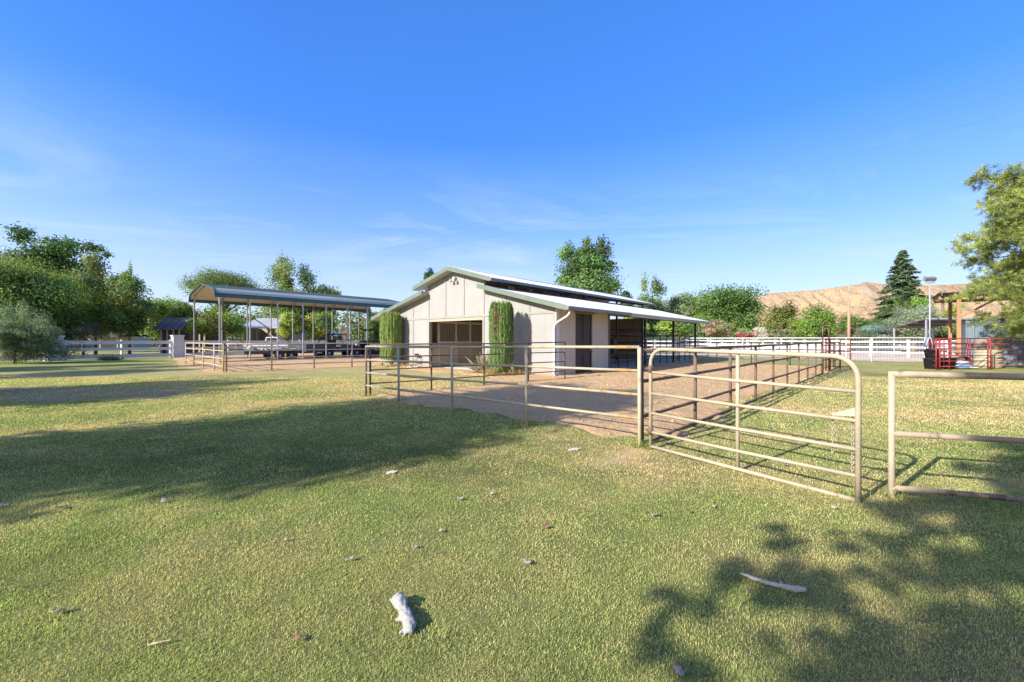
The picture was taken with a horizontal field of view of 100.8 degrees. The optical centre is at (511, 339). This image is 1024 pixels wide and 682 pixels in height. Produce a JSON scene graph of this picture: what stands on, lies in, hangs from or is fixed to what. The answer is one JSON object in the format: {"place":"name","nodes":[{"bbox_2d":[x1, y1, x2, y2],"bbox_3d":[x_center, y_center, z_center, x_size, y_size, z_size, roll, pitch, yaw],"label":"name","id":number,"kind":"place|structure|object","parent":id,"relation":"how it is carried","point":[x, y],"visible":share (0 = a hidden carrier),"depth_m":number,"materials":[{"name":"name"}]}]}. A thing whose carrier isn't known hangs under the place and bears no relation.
{"place":"outdoors","nodes":[
{"label":"outdoors","id":0,"kind":"place"},
{"bbox_2d":[68,332,150,347],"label":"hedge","id":1,"kind":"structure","parent":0,"point":[137,337],"depth_m":65.00,"materials":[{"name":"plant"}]},
{"bbox_2d":[198,333,224,351],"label":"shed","id":2,"kind":"structure","parent":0,"point":[200,336],"depth_m":54.00,"materials":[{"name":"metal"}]},
{"bbox_2d":[171,353,385,372],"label":"yard dirt","id":3,"kind":"structure","parent":0,"point":[189,364],"depth_m":26.26,"materials":[{"name":"soil"}]},
{"bbox_2d":[234,344,317,358],"bbox_3d":[-17.667,0.912,32.595,2.540,1.175,5.860,0,0,40],"label":"flatbed trailer","id":4,"kind":"object","parent":3,"relation":"on","point":[280,353],"visible":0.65,"depth_m":31.37,"materials":[{"name":"metal"}]},
{"bbox_2d":[188,283,398,361],"bbox_3d":[-16.849,-1.212,34.993,6.320,5.425,14.730,0,0,41],"label":"carport","id":5,"kind":"object","parent":3,"relation":"on","point":[249,297],"visible":0.88,"depth_m":32.93,"materials":[{"name":"metal"}]},
{"bbox_2d":[288,344,325,358],"bbox_3d":[-16.098,0.900,33.701,4.251,1.200,2.080,0,0,40],"label":"utility trailer","id":6,"kind":"object","parent":3,"relation":"on","point":[309,346],"visible":0.47,"depth_m":33.12,"materials":[{"name":"metal"}]},
{"bbox_2d":[318,334,361,357],"bbox_3d":[-14.687,0.500,35.777,2.001,2.000,3.590,0,0,40],"label":"off road buggy","id":7,"kind":"object","parent":3,"relation":"on","point":[343,352],"visible":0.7,"depth_m":35.48,"materials":[{"name":"blue paint"}]},
{"bbox_2d":[364,319,379,340],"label":"dark bush","id":8,"kind":"object","parent":3,"relation":"on","point":[372,324],"visible":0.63,"depth_m":44.44,"materials":[{"name":"green plant"}]},
{"bbox_2d":[359,329,379,355],"bbox_3d":[-12.002,0.275,38.304,1.840,2.450,3.220,0,0,40],"label":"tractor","id":9,"kind":"object","parent":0,"point":[375,352],"visible":0.26,"depth_m":37.23,"materials":[{"name":"metal"}]},
{"bbox_2d":[0,340,1023,681],"bbox_3d":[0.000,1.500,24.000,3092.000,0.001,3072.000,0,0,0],"label":"ground","id":10,"kind":"structure","parent":0,"point":[126,368],"depth_m":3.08,"materials":[{"name":"plant"}]},
{"bbox_2d":[0,342,46,360],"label":"board fence","id":11,"kind":"object","parent":10,"relation":"on","point":[24,359],"visible":0.07,"depth_m":29.00,"materials":[{"name":"white paint"}]},
{"bbox_2d":[0,297,89,363],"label":"olive shrub","id":12,"kind":"object","parent":10,"relation":"on","point":[28,339],"visible":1,"depth_m":26.30,"materials":[{"name":"green plant"}]},
{"bbox_2d":[0,303,92,355],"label":"dark bush","id":13,"kind":"object","parent":10,"relation":"on","point":[70,337],"visible":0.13,"depth_m":38.84,"materials":[{"name":"green plant"}]},
{"bbox_2d":[0,249,100,356],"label":"pepper tree","id":14,"kind":"object","parent":10,"relation":"on","point":[34,287],"visible":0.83,"depth_m":35.96,"materials":[{"name":"green plant"}]},
{"bbox_2d":[47,336,64,360],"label":"brick pillar","id":15,"kind":"structure","parent":10,"relation":"on","point":[56,358],"depth_m":30.06,"materials":[{"name":"white paint"}]},
{"bbox_2d":[0,221,114,303],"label":"walnut tree","id":16,"kind":"object","parent":10,"relation":"on","point":[54,252],"visible":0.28,"depth_m":47.75,"materials":[{"name":"green plant"}]},
{"bbox_2d":[63,322,103,354],"bbox_3d":[-40.680,-0.111,39.975,3.207,3.524,3.183,0,0,0],"label":"young tree","id":17,"kind":"object","parent":10,"relation":"on","point":[84,330],"visible":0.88,"depth_m":39.76,"materials":[{"name":"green plant"}]},
{"bbox_2d":[65,248,116,353],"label":"young tree","id":18,"kind":"object","parent":10,"relation":"on","point":[89,277],"visible":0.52,"depth_m":42.31,"materials":[{"name":"green plant"}]},
{"bbox_2d":[94,352,123,360],"bbox_3d":[-29.067,1.181,30.599,2.144,0.638,1.738,0,0,0],"label":"green tuft","id":19,"kind":"object","parent":10,"relation":"on","point":[108,357],"visible":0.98,"depth_m":30.39,"materials":[{"name":"green plant"}]},
{"bbox_2d":[64,340,171,359],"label":"board fence","id":20,"kind":"object","parent":10,"relation":"on","point":[122,342],"visible":0.68,"depth_m":33.01,"materials":[{"name":"white paint"}]},
{"bbox_2d":[97,259,160,353],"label":"young tree","id":21,"kind":"object","parent":10,"relation":"on","point":[134,312],"visible":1,"depth_m":41.22,"materials":[{"name":"green plant"}]},
{"bbox_2d":[139,295,176,346],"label":"leafy tree","id":22,"kind":"object","parent":10,"relation":"on","point":[151,331],"visible":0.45,"depth_m":60.80,"materials":[{"name":"green plant"}]},
{"bbox_2d":[154,317,197,353],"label":"shed","id":23,"kind":"structure","parent":10,"relation":"on","point":[167,327],"depth_m":45.12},
{"bbox_2d":[170,335,184,357],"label":"brick pillar","id":24,"kind":"structure","parent":10,"relation":"on","point":[177,346],"depth_m":35.51,"materials":[{"name":"white paint"}]},
{"bbox_2d":[162,299,202,323],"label":"leafy tree","id":25,"kind":"object","parent":10,"relation":"on","point":[179,309],"visible":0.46,"depth_m":58.84,"materials":[{"name":"green plant"}]},
{"bbox_2d":[185,342,224,371],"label":"pipe fence","id":26,"kind":"object","parent":10,"relation":"on","point":[203,356],"visible":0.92,"depth_m":22.08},
{"bbox_2d":[181,304,248,351],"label":"citrus tree","id":27,"kind":"object","parent":10,"relation":"on","point":[231,323],"visible":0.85,"depth_m":46.18,"materials":[{"name":"green plant"}]},
{"bbox_2d":[174,265,264,349],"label":"umbrella pine","id":28,"kind":"object","parent":10,"relation":"on","point":[221,278],"visible":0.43,"depth_m":59.88,"materials":[{"name":"green plant"}]},
{"bbox_2d":[123,294,378,346],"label":"woodland","id":29,"kind":"object","parent":10,"relation":"on","point":[354,334],"visible":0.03,"depth_m":88.75,"materials":[{"name":"green plant"}]},
{"bbox_2d":[243,337,286,349],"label":"pickup truck","id":30,"kind":"object","parent":10,"relation":"on","point":[273,338],"visible":0.12,"depth_m":46.20,"materials":[{"name":"white paint"}]},
{"bbox_2d":[184,340,365,356],"bbox_3d":[-20.054,0.860,46.469,0.194,1.680,26.151,0,0,38],"label":"board fence","id":31,"kind":"object","parent":10,"relation":"on","point":[266,346],"visible":0.3,"depth_m":39.45,"materials":[{"name":"white paint"}]},
{"bbox_2d":[242,318,308,349],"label":"shed","id":32,"kind":"structure","parent":10,"relation":"on","point":[257,334],"depth_m":52.14,"materials":[{"name":"metal"}]},
{"bbox_2d":[254,250,306,328],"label":"cottonwood tree","id":33,"kind":"object","parent":10,"relation":"on","point":[284,281],"visible":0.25,"depth_m":55.05,"materials":[{"name":"green plant"}]},
{"bbox_2d":[275,310,305,339],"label":"citrus tree","id":34,"kind":"object","parent":10,"relation":"on","point":[285,327],"visible":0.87,"depth_m":47.30,"materials":[{"name":"green plant"}]},
{"bbox_2d":[226,343,382,371],"bbox_3d":[-10.327,0.986,21.966,7.555,1.629,0.086,0,0,-40],"label":"pipe fence","id":35,"kind":"object","parent":10,"relation":"on","point":[313,356],"visible":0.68,"depth_m":21.50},
{"bbox_2d":[292,262,341,339],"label":"leafy tree","id":36,"kind":"object","parent":10,"relation":"on","point":[306,277],"visible":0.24,"depth_m":55.97,"materials":[{"name":"green plant"}]},
{"bbox_2d":[304,310,336,339],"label":"leafy tree","id":37,"kind":"object","parent":10,"relation":"on","point":[319,325],"visible":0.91,"depth_m":49.18,"materials":[{"name":"green plant"}]},
{"bbox_2d":[317,333,346,344],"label":"pickup truck","id":38,"kind":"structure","parent":10,"relation":"on","point":[336,337],"depth_m":72.50,"materials":[{"name":"white paint"}]},
{"bbox_2d":[337,324,349,342],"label":"bare shrub","id":39,"kind":"object","parent":10,"relation":"on","point":[344,332],"visible":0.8,"depth_m":45.88,"materials":[{"name":"grey plant"}]},
{"bbox_2d":[351,311,365,344],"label":"palm tree","id":40,"kind":"object","parent":10,"relation":"on","point":[358,314],"visible":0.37,"depth_m":79.87,"materials":[{"name":"grey plant"}]},
{"bbox_2d":[379,311,402,364],"bbox_3d":[-6.728,-0.019,23.612,1.356,3.245,1.347,0,0,0],"label":"clipped cypress","id":41,"kind":"object","parent":10,"relation":"on","point":[390,327],"visible":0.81,"depth_m":23.15,"materials":[{"name":"green plant"}]},
{"bbox_2d":[390,592,415,635],"bbox_3d":[-0.590,1.465,2.286,0.091,0.086,0.347,0,0,-26],"label":"bleached log","id":42,"kind":"object","parent":10,"relation":"on","point":[406,617],"visible":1,"depth_m":2.24,"materials":[{"name":"wood"}]},
{"bbox_2d":[420,267,434,291],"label":"dark pine","id":43,"kind":"object","parent":10,"relation":"on","point":[430,272],"visible":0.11,"depth_m":51.66,"materials":[{"name":"green plant"}]},
{"bbox_2d":[369,342,565,395],"bbox_3d":[-0.892,0.940,13.834,7.684,1.720,0.066,0,0,-40],"label":"pipe fence","id":44,"kind":"object","parent":10,"relation":"on","point":[431,366],"visible":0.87,"depth_m":13.18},
{"bbox_2d":[488,300,514,373],"bbox_3d":[-0.437,-0.041,17.693,1.190,3.289,1.222,0,0,0],"label":"clipped cypress","id":45,"kind":"object","parent":10,"relation":"on","point":[501,323],"visible":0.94,"depth_m":17.31,"materials":[{"name":"green plant"}]},
{"bbox_2d":[365,345,641,445],"bbox_3d":[-1.058,0.941,8.607,7.883,1.718,0.065,0,0,43],"label":"pipe fence","id":46,"kind":"object","parent":10,"relation":"on","point":[526,384],"visible":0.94,"depth_m":7.35,"materials":[{"name":"metal"}]},
{"bbox_2d":[371,266,709,375],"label":"horse barn","id":47,"kind":"structure","parent":10,"relation":"on","point":[452,304],"depth_m":21.33,"materials":[{"name":"beige paint"}]},
{"bbox_2d":[575,313,591,373],"bbox_3d":[3.196,0.165,18.910,0.132,2.630,1.440,0,0,40],"label":"store door","id":48,"kind":"structure","parent":47,"relation":"in","point":[583,322],"depth_m":18.90,"materials":[{"name":"metal"}]},
{"bbox_2d":[553,234,628,294],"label":"poplar tree","id":49,"kind":"object","parent":10,"relation":"on","point":[586,265],"visible":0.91,"depth_m":48.91,"materials":[{"name":"green plant"}]},
{"bbox_2d":[618,290,633,305],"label":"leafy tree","id":50,"kind":"object","parent":10,"relation":"on","point":[626,294],"visible":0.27,"depth_m":61.70,"materials":[{"name":"green plant"}]},
{"bbox_2d":[634,270,669,347],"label":"slim tree","id":51,"kind":"object","parent":10,"relation":"on","point":[656,286],"visible":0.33,"depth_m":59.25,"materials":[{"name":"green plant"}]},
{"bbox_2d":[653,320,693,353],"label":"citrus tree","id":52,"kind":"object","parent":10,"relation":"on","point":[682,329],"visible":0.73,"depth_m":44.00,"materials":[{"name":"green plant"}]},
{"bbox_2d":[672,663,685,674],"bbox_3d":[0.744,1.474,1.891,0.050,0.018,0.076,0,0,-2],"label":"fallen leaf","id":53,"kind":"object","parent":10,"relation":"on","point":[679,670],"visible":1,"depth_m":1.89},
{"bbox_2d":[664,291,701,346],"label":"eucalyptus tree","id":54,"kind":"object","parent":10,"relation":"on","point":[677,306],"visible":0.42,"depth_m":61.96,"materials":[{"name":"green plant"}]},
{"bbox_2d":[698,318,734,340],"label":"oleander shrub","id":55,"kind":"object","parent":10,"relation":"on","point":[712,328],"visible":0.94,"depth_m":45.34,"materials":[{"name":"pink plant"}]},
{"bbox_2d":[678,283,769,343],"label":"oak tree","id":56,"kind":"object","parent":10,"relation":"on","point":[740,309],"visible":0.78,"depth_m":58.16,"materials":[{"name":"green plant"}]},
{"bbox_2d":[641,342,821,443],"bbox_3d":[7.558,0.956,12.076,0.078,1.689,16.784,0,0,43],"label":"pipe fence","id":57,"kind":"object","parent":10,"relation":"on","point":[730,367],"visible":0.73,"depth_m":8.62,"materials":[{"name":"metal"}]},
{"bbox_2d":[733,327,758,349],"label":"oleander shrub","id":58,"kind":"object","parent":10,"relation":"on","point":[742,332],"visible":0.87,"depth_m":44.58,"materials":[{"name":"green plant"}]},
{"bbox_2d":[645,347,861,502],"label":"pipe gate","id":59,"kind":"structure","parent":10,"relation":"on","point":[856,411],"depth_m":4.48,"materials":[{"name":"metal"}]},
{"bbox_2d":[677,341,833,365],"bbox_3d":[14.329,0.957,25.828,8.569,1.687,0.072,0,0,45],"label":"pipe fence","id":60,"kind":"object","parent":10,"relation":"on","point":[789,349],"visible":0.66,"depth_m":24.74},
{"bbox_2d":[750,327,767,349],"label":"oleander shrub","id":61,"kind":"object","parent":10,"relation":"on","point":[761,331],"visible":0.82,"depth_m":44.08,"materials":[{"name":"white plant"}]},
{"bbox_2d":[650,315,868,346],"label":"woodland","id":62,"kind":"object","parent":10,"relation":"on","point":[699,334],"visible":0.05,"depth_m":101.81,"materials":[{"name":"green plant"}]},
{"bbox_2d":[740,572,806,592],"bbox_3d":[1.574,1.472,2.558,0.346,0.041,0.066,0,0,26],"label":"fallen stick","id":63,"kind":"object","parent":10,"relation":"on","point":[793,588],"visible":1,"depth_m":2.52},
{"bbox_2d":[757,300,799,343],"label":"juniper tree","id":64,"kind":"object","parent":10,"relation":"on","point":[779,318],"visible":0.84,"depth_m":53.45,"materials":[{"name":"green plant"}]},
{"bbox_2d":[767,328,794,348],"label":"oleander shrub","id":65,"kind":"object","parent":10,"relation":"on","point":[779,333],"visible":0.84,"depth_m":45.55,"materials":[{"name":"green plant"}]},
{"bbox_2d":[646,337,925,361],"bbox_3d":[14.370,0.767,36.793,31.032,1.865,0.109,0,0,39],"label":"fence","id":66,"kind":"object","parent":10,"relation":"on","point":[871,338],"visible":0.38,"depth_m":29.87,"materials":[{"name":"metal"}]},
{"bbox_2d":[647,340,955,357],"bbox_3d":[26.403,0.850,41.221,66.134,1.700,0.267,0,0,39],"label":"rail fence","id":67,"kind":"object","parent":10,"relation":"on","point":[908,347],"visible":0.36,"depth_m":37.96,"materials":[{"name":"white paint"}]},
{"bbox_2d":[650,339,955,351],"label":"rail fence","id":68,"kind":"object","parent":10,"relation":"on","point":[806,344],"visible":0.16,"depth_m":50.42,"materials":[{"name":"white paint"}]},
{"bbox_2d":[787,316,825,340],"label":"round bush tree","id":69,"kind":"object","parent":10,"relation":"on","point":[805,327],"visible":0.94,"depth_m":50.26,"materials":[{"name":"green plant"}]},
{"bbox_2d":[798,303,836,350],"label":"round bush tree","id":70,"kind":"object","parent":10,"relation":"on","point":[826,317],"visible":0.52,"depth_m":51.48,"materials":[{"name":"green plant"}]},
{"bbox_2d":[830,342,839,370],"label":"pipe fence","id":71,"kind":"object","parent":10,"relation":"on","point":[834,360],"visible":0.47,"depth_m":21.35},
{"bbox_2d":[822,326,850,373],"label":"bow gate","id":72,"kind":"structure","parent":10,"relation":"on","point":[829,339],"depth_m":19.58,"materials":[{"name":"metal"}]},
{"bbox_2d":[835,327,869,350],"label":"oleander shrub","id":73,"kind":"object","parent":10,"relation":"on","point":[854,332],"visible":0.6,"depth_m":45.72,"materials":[{"name":"green plant"}]},
{"bbox_2d":[834,314,883,350],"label":"green bush","id":74,"kind":"object","parent":10,"relation":"on","point":[854,323],"visible":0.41,"depth_m":55.54,"materials":[{"name":"green plant"}]},
{"bbox_2d":[858,322,895,353],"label":"saltbush","id":75,"kind":"object","parent":10,"relation":"on","point":[876,330],"visible":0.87,"depth_m":44.59,"materials":[{"name":"green plant"}]},
{"bbox_2d":[875,296,926,351],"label":"leafy tree","id":76,"kind":"object","parent":10,"relation":"on","point":[900,303],"visible":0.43,"depth_m":49.89,"materials":[{"name":"green plant"}]},
{"bbox_2d":[866,250,952,348],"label":"redwood tree","id":77,"kind":"object","parent":10,"relation":"on","point":[906,280],"visible":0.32,"depth_m":59.58,"materials":[{"name":"green plant"}]},
{"bbox_2d":[880,303,942,351],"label":"silver tree","id":78,"kind":"object","parent":10,"relation":"on","point":[906,316],"visible":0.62,"depth_m":43.56,"materials":[{"name":"green plant"}]},
{"bbox_2d":[905,295,937,350],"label":"leafy tree","id":79,"kind":"object","parent":10,"relation":"on","point":[918,301],"visible":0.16,"depth_m":53.54,"materials":[{"name":"green plant"}]},
{"bbox_2d":[926,338,936,369],"bbox_3d":[22.000,0.710,22.225,0.064,1.581,3.545,0,0,39],"label":"livestock panel","id":80,"kind":"object","parent":10,"relation":"on","point":[935,355],"visible":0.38,"depth_m":20.87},
{"bbox_2d":[924,337,932,346],"bbox_3d":[21.251,0.129,21.581,0.308,0.509,0.886,0,0,40],"label":"saddle blanket","id":81,"kind":"object","parent":80,"relation":"hanging from","point":[927,339],"visible":1,"depth_m":21.42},
{"bbox_2d":[922,358,941,368],"bbox_3d":[21.550,1.230,21.700,0.754,0.540,0.754,0,0,45],"label":"feed tub","id":82,"kind":"object","parent":10,"relation":"on","point":[929,363],"visible":0.73,"depth_m":21.55,"materials":[{"name":"plastic"}]},
{"bbox_2d":[923,349,938,357],"bbox_3d":[21.550,0.725,21.700,0.691,0.460,0.691,0,0,45],"label":"feed tub","id":83,"kind":"object","parent":82,"relation":"on","point":[929,353],"visible":0.69,"depth_m":21.54,"materials":[{"name":"plastic"}]},
{"bbox_2d":[920,326,955,351],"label":"green bush","id":84,"kind":"object","parent":10,"relation":"on","point":[944,334],"visible":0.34,"depth_m":44.96,"materials":[{"name":"green plant"}]},
{"bbox_2d":[929,338,949,369],"bbox_3d":[22.300,0.710,22.100,0.061,1.581,2.527,0,0,29],"label":"livestock panel","id":85,"kind":"object","parent":10,"relation":"on","point":[943,352],"visible":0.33,"depth_m":21.53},
{"bbox_2d":[938,303,955,332],"bbox_3d":[41.446,-0.962,40.018,1.665,5.224,1.601,0,0,-31],"label":"yellow bush","id":86,"kind":"object","parent":10,"relation":"on","point":[945,315],"visible":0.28,"depth_m":39.87,"materials":[{"name":"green plant"}]},
{"bbox_2d":[941,358,956,368],"bbox_3d":[22.350,1.220,21.800,0.796,0.560,0.796,0,0,45],"label":"feed tub","id":87,"kind":"object","parent":10,"relation":"on","point":[952,363],"visible":0.49,"depth_m":21.49,"materials":[{"name":"black rubber"}]},
{"bbox_2d":[937,339,967,357],"bbox_3d":[25.400,0.710,24.500,2.456,1.581,0.063,0,0,-9],"label":"livestock panel","id":88,"kind":"object","parent":10,"relation":"on","point":[956,348],"visible":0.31,"depth_m":24.53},
{"bbox_2d":[888,371,1023,502],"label":"pipe fence","id":89,"kind":"object","parent":10,"relation":"on","point":[892,435],"visible":0.83,"depth_m":3.94,"materials":[{"name":"metal"}]},
{"bbox_2d":[955,364,971,368],"bbox_3d":[23.050,1.370,21.750,1.000,0.260,0.600,0,0,6],"label":"feed sack","id":90,"kind":"object","parent":10,"relation":"on","point":[962,365],"visible":0.56,"depth_m":21.52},
{"bbox_2d":[939,338,988,369],"bbox_3d":[22.400,0.710,20.975,2.958,1.581,0.063,0,0,-9],"label":"livestock panel","id":91,"kind":"object","parent":10,"relation":"on","point":[940,355],"visible":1,"depth_m":20.92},
{"bbox_2d":[931,291,1009,357],"bbox_3d":[31.742,-0.765,26.831,7.050,4.530,5.055,0,0,41],"label":"pergola","id":92,"kind":"object","parent":10,"relation":"on","point":[943,295],"visible":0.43,"depth_m":27.08,"materials":[{"name":"brown wood"}]},
{"bbox_2d":[934,159,1023,341],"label":"leafy tree","id":93,"kind":"object","parent":10,"relation":"on","point":[1003,230],"visible":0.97,"depth_m":21.00,"materials":[{"name":"green plant"}]},
{"bbox_2d":[973,336,1002,367],"bbox_3d":[25.407,0.645,22.600,1.090,1.710,1.090,0,0,0],"label":"water tank","id":94,"kind":"object","parent":10,"relation":"on","point":[982,343],"visible":0.77,"depth_m":22.30,"materials":[{"name":"beige plastic"}]},
{"bbox_2d":[955,318,1023,364],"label":"steel shed","id":95,"kind":"structure","parent":10,"relation":"on","point":[967,331],"depth_m":25.29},
{"bbox_2d":[990,338,1023,369],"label":"livestock panel","id":96,"kind":"object","parent":10,"relation":"on","point":[1004,355],"visible":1,"depth_m":21.30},
{"bbox_2d":[0,0,1023,339],"label":"sky","id":97,"kind":"structure","parent":0,"point":[177,137],"materials":[{"name":"blue"}]},
{"bbox_2d":[372,357,837,436],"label":"pen dirt","id":98,"kind":"structure","parent":0,"point":[596,424],"depth_m":11.17,"materials":[{"name":"soil"}]},
{"bbox_2d":[380,362,414,367],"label":"dry weeds","id":99,"kind":"object","parent":98,"relation":"on","point":[395,365],"visible":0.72,"depth_m":23.00,"materials":[{"name":"beige plant"}]},
{"bbox_2d":[465,349,516,372],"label":"dry weeds","id":100,"kind":"object","parent":98,"relation":"on","point":[477,369],"visible":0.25,"depth_m":18.87,"materials":[{"name":"beige plant"}]},
{"bbox_2d":[481,367,531,375],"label":"dry weeds","id":101,"kind":"object","parent":98,"relation":"on","point":[496,372],"visible":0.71,"depth_m":17.65,"materials":[{"name":"beige plant"}]},
{"bbox_2d":[383,364,814,433],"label":"dirt clods","id":102,"kind":"object","parent":98,"relation":"on","point":[672,420],"visible":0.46,"depth_m":12.80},
{"bbox_2d":[379,73,1021,244],"bbox_3d":[9.501,-11.847,29.701,73.914,1.320,0.013,0,0,42],"label":"power line","id":103,"kind":"object","parent":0,"point":[743,153],"visible":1,"depth_m":24.73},
{"bbox_2d":[385,111,1020,255],"bbox_3d":[10.601,-10.496,29.701,73.914,1.320,0.013,0,0,42],"label":"power line","id":104,"kind":"object","parent":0,"point":[754,177],"visible":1,"depth_m":24.92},
{"bbox_2d":[385,89,1022,248],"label":"power line","id":105,"kind":"object","parent":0,"point":[749,163],"visible":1,"depth_m":25.12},
{"bbox_2d":[647,348,955,361],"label":"arena sand","id":106,"kind":"structure","parent":0,"point":[898,357],"depth_m":39.70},
{"bbox_2d":[847,300,850,353],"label":"utility pole","id":107,"kind":"object","parent":106,"relation":"on","point":[848,322],"visible":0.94,"depth_m":44.92,"materials":[{"name":"brown wood"}]},
{"bbox_2d":[893,318,963,355],"bbox_3d":[37.074,-0.170,37.565,3.738,3.340,3.270,0,0,0],"label":"shade shelter","id":108,"kind":"object","parent":106,"relation":"on","point":[935,322],"visible":0.51,"depth_m":37.47,"materials":[{"name":"metal"}]},
{"bbox_2d":[923,276,936,336],"bbox_3d":[33.561,-1.790,34.000,0.880,6.580,0.320,0,0,0],"label":"light pole","id":109,"kind":"object","parent":106,"relation":"on","point":[930,278],"visible":0.89,"depth_m":33.95,"materials":[{"name":"metal"}]},
{"bbox_2d":[657,282,1019,339],"bbox_3d":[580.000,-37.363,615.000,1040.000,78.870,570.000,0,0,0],"label":"hill","id":110,"kind":"structure","parent":0,"point":[861,297],"depth_m":534.77,"materials":[{"name":"soil"}]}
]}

